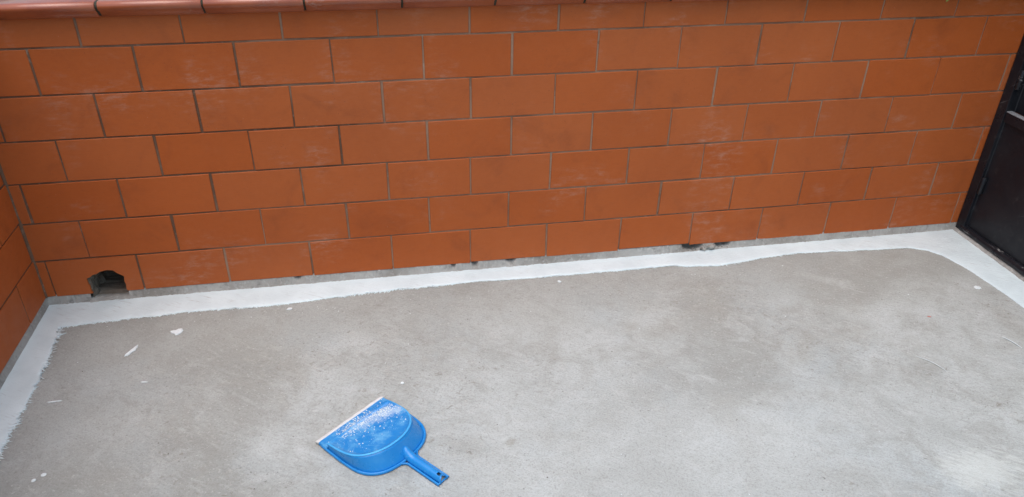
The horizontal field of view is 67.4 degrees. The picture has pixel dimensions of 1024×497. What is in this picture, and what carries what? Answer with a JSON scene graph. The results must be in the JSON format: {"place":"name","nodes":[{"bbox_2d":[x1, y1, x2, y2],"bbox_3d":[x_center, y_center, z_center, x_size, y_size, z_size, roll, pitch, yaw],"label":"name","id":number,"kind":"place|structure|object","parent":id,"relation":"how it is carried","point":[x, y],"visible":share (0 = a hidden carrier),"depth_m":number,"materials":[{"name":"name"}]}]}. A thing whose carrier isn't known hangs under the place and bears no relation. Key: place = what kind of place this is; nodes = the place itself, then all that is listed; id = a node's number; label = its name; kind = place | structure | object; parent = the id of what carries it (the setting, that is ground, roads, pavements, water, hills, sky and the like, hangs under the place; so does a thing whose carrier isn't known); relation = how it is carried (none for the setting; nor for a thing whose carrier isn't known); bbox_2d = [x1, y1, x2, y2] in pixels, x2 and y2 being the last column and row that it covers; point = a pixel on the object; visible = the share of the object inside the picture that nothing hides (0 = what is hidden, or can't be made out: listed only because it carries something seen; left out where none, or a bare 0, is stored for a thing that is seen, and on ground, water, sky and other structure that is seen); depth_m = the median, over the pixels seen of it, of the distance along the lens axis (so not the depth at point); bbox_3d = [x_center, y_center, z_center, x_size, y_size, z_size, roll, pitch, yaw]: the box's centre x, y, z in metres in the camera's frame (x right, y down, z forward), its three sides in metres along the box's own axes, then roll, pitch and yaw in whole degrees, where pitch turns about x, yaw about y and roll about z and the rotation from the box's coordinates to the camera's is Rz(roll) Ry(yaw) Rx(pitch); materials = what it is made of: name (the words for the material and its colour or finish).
{"place":"outdoors","nodes":[
{"label":"outdoors","id":0,"kind":"place"},
{"bbox_2d":[0,229,1023,496],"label":"floor","id":1,"kind":"structure","parent":0,"point":[762,371],"depth_m":2.33,"materials":[{"name":"concrete"}]},
{"bbox_2d":[0,164,48,388],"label":"tiled wall","id":2,"kind":"structure","parent":1,"relation":"on","point":[24,305],"depth_m":2.41,"materials":[{"name":"brick"}]},
{"bbox_2d":[124,345,137,356],"bbox_3d":[-1.200,0.322,2.426,0.017,0.003,0.064,10,32,15],"label":"paint flake","id":3,"kind":"object","parent":1,"relation":"on","point":[131,350],"visible":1,"depth_m":2.42,"materials":[{"name":"white paint"}]},
{"bbox_2d":[170,328,182,334],"bbox_3d":[-1.095,0.272,2.513,0.039,0.004,0.032,-20,37,-31],"label":"paint flake","id":4,"kind":"object","parent":1,"relation":"on","point":[177,331],"visible":1,"depth_m":2.51,"materials":[{"name":"white paint"}]},
{"bbox_2d":[316,396,448,485],"bbox_3d":[-0.319,0.520,2.063,0.365,0.060,0.245,23,37,32],"label":"dustpan","id":5,"kind":"object","parent":1,"relation":"on","point":[398,442],"visible":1,"depth_m":2.06,"materials":[{"name":"blue plastic"}]},
{"bbox_2d":[334,399,405,451],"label":"paint crumbs","id":6,"kind":"object","parent":5,"relation":"on","point":[379,412],"visible":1,"depth_m":2.14,"materials":[{"name":"white paint"}]},
{"bbox_2d":[77,265,908,494],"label":"paint specks","id":7,"kind":"object","parent":1,"relation":"on","point":[456,336],"visible":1,"depth_m":2.56,"materials":[{"name":"white paint"}]},
{"bbox_2d":[0,0,1023,304],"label":"tiled wall","id":8,"kind":"structure","parent":1,"relation":"on","point":[150,148],"depth_m":2.61,"materials":[{"name":"brick"}]},
{"bbox_2d":[953,35,1023,281],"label":"metal gate","id":9,"kind":"structure","parent":8,"relation":"attached to","point":[990,222],"depth_m":2.93,"materials":[{"name":"black metal"}]}
]}

